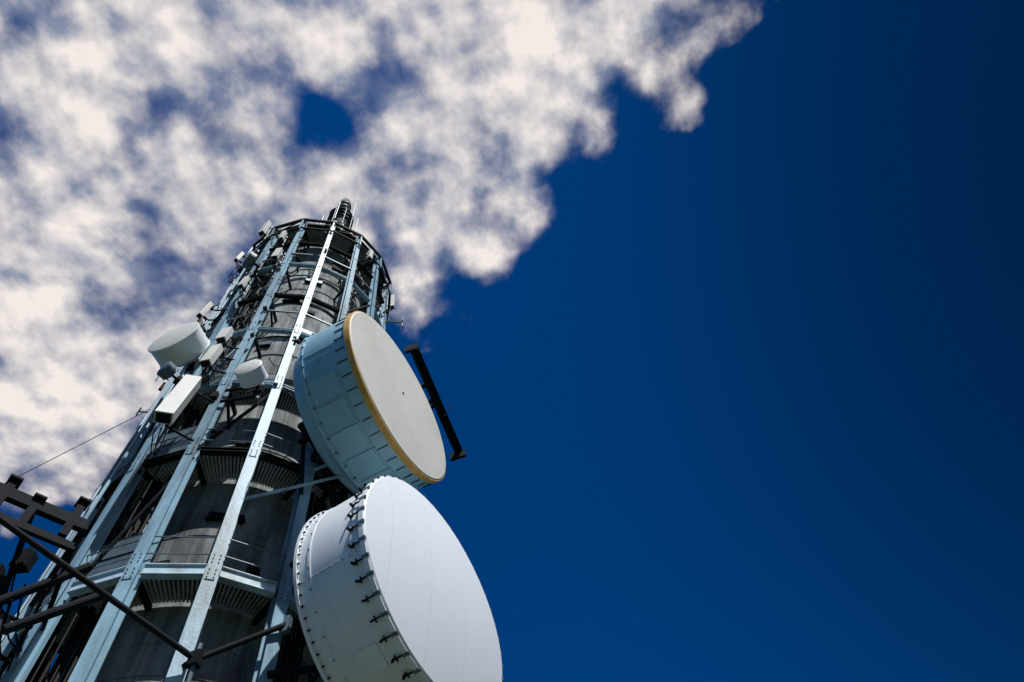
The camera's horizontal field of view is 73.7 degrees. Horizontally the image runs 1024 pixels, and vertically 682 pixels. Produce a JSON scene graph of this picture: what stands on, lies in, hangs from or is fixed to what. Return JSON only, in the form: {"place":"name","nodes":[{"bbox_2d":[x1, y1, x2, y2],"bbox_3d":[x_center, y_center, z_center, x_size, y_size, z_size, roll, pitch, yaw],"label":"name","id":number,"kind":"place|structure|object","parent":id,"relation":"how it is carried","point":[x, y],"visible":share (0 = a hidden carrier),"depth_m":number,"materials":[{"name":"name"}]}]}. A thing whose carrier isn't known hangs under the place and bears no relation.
{"place":"outdoors","nodes":[
{"label":"outdoors","id":0,"kind":"place"},
{"bbox_2d":[0,0,1023,681],"label":"sky","id":1,"kind":"structure","parent":0,"point":[715,307],"materials":[{"name":"blue"}]},
{"label":"ground","id":2,"kind":"structure","parent":0,"visible":0},
{"bbox_3d":[-5.990,14.299,4.252,12.000,0.146,12.000,-18,-63,0],"label":"foundation slab","id":3,"kind":"object","parent":2,"relation":"on","visible":0},
{"bbox_2d":[0,198,391,681],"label":"telecommunications tower","id":4,"kind":"structure","parent":3,"relation":"on","point":[194,553],"depth_m":17.80,"materials":[{"name":"metal"}]},
{"bbox_2d":[0,473,104,679],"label":"antenna mounting frame","id":5,"kind":"object","parent":4,"relation":"attached to","point":[23,561],"visible":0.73,"depth_m":13.30,"materials":[{"name":"metal"}]},
{"bbox_2d":[4,409,149,483],"bbox_3d":[-29.649,12.948,12.904,39.466,23.220,0.024,-17,-63,0],"label":"guy wire","id":6,"kind":"object","parent":4,"relation":"attached to","point":[79,445],"depth_m":22.28,"materials":[{"name":"black metal"}]},
{"bbox_2d":[157,361,184,385],"bbox_3d":[-10.415,1.362,21.047,0.634,0.648,1.550,-11,-63,-3],"label":"microwave drum antenna","id":7,"kind":"object","parent":4,"relation":"attached to","point":[167,370],"visible":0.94,"depth_m":20.63,"materials":[{"name":"metal"}]},
{"bbox_2d":[0,475,342,681],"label":"stay struts","id":8,"kind":"object","parent":4,"relation":"attached to","point":[198,656],"visible":0.94,"depth_m":12.44,"materials":[{"name":"metal"}]},
{"bbox_2d":[147,322,210,374],"bbox_3d":[-10.929,0.429,22.938,1.772,2.064,1.613,-21,-63,2],"label":"microwave drum antenna","id":9,"kind":"object","parent":4,"relation":"attached to","point":[188,344],"visible":0.96,"depth_m":22.18,"materials":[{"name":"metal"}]},
{"bbox_2d":[150,373,213,455],"bbox_3d":[-9.154,1.805,19.317,1.012,4.059,1.110,11,-67,-14],"label":"panel antenna","id":10,"kind":"object","parent":4,"relation":"attached to","point":[173,404],"visible":1,"depth_m":18.59,"materials":[{"name":"plastic"}]},
{"bbox_2d":[196,301,227,332],"bbox_3d":[-12.089,-0.997,27.468,0.996,2.219,0.455,22,-70,-18],"label":"panel antenna","id":11,"kind":"object","parent":4,"relation":"attached to","point":[204,310],"visible":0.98,"depth_m":27.21,"materials":[{"name":"plastic"}]},
{"bbox_2d":[199,344,234,387],"bbox_3d":[-9.725,0.750,22.396,0.498,2.219,0.982,-35,-65,8],"label":"panel antenna","id":12,"kind":"object","parent":4,"relation":"attached to","point":[209,359],"visible":1,"depth_m":22.16,"materials":[{"name":"plastic"}]},
{"bbox_2d":[215,326,242,361],"bbox_3d":[-9.946,0.080,23.911,0.504,1.759,0.916,-37,-65,10],"label":"panel antenna","id":13,"kind":"object","parent":4,"relation":"attached to","point":[224,336],"visible":0.8,"depth_m":23.82,"materials":[{"name":"plastic"}]},
{"bbox_2d":[233,251,244,271],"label":"panel antenna","id":14,"kind":"object","parent":4,"relation":"attached to","point":[239,256],"visible":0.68,"depth_m":34.92,"materials":[{"name":"plastic"}]},
{"bbox_2d":[219,359,267,402],"bbox_3d":[-8.321,1.268,21.001,1.664,1.008,1.029,-16,-63,-1],"label":"microwave drum antenna","id":15,"kind":"object","parent":4,"relation":"attached to","point":[250,374],"visible":0.98,"depth_m":20.70,"materials":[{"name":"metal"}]},
{"bbox_2d":[235,275,251,302],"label":"panel antenna","id":16,"kind":"object","parent":4,"relation":"attached to","point":[244,281],"visible":1,"depth_m":28.79,"materials":[{"name":"plastic"}]},
{"bbox_2d":[241,251,263,277],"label":"microwave drum antenna","id":17,"kind":"object","parent":4,"relation":"attached to","point":[249,261],"visible":1,"depth_m":31.61,"materials":[{"name":"metal"}]},
{"bbox_2d":[258,220,274,243],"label":"panel antenna","id":18,"kind":"object","parent":4,"relation":"attached to","point":[265,227],"visible":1,"depth_m":36.69,"materials":[{"name":"plastic"}]},
{"bbox_2d":[271,247,284,271],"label":"panel antenna","id":19,"kind":"object","parent":4,"relation":"attached to","point":[276,254],"visible":1,"depth_m":31.61,"materials":[{"name":"plastic"}]},
{"bbox_2d":[278,230,293,247],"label":"panel antenna","id":20,"kind":"object","parent":4,"relation":"attached to","point":[282,236],"visible":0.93,"depth_m":34.83,"materials":[{"name":"plastic"}]},
{"bbox_2d":[358,249,372,267],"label":"panel antenna","id":21,"kind":"object","parent":4,"relation":"attached to","point":[369,255],"visible":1,"depth_m":36.71,"materials":[{"name":"plastic"}]},
{"bbox_2d":[293,311,445,507],"bbox_3d":[-4.625,2.475,20.847,3.083,6.417,5.910,-27,-64,5],"label":"microwave drum antenna","id":22,"kind":"object","parent":4,"relation":"attached to","point":[365,411],"visible":0.89,"depth_m":18.87,"materials":[{"name":"blue paint"}]},
{"bbox_2d":[267,474,503,681],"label":"microwave drum antenna","id":23,"kind":"object","parent":4,"relation":"attached to","point":[387,585],"visible":1,"depth_m":13.32,"materials":[{"name":"metal"}]},
{"bbox_2d":[383,294,394,313],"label":"panel antenna","id":24,"kind":"object","parent":4,"relation":"attached to","point":[392,302],"visible":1,"depth_m":37.16,"materials":[{"name":"plastic"}]},
{"bbox_2d":[385,318,403,329],"bbox_3d":[-6.186,-0.844,35.830,0.948,1.000,0.601,-5,-64,-6],"label":"antenna bracket","id":25,"kind":"object","parent":4,"relation":"attached to","point":[396,322],"visible":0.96,"depth_m":35.73,"materials":[{"name":"metal"}]},
{"bbox_2d":[405,343,465,461],"bbox_3d":[-3.873,3.099,25.737,3.080,3.439,5.270,-18,-63,0],"label":"outrigger frame","id":26,"kind":"object","parent":4,"relation":"attached to","point":[459,452],"visible":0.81,"depth_m":26.43,"materials":[{"name":"metal"}]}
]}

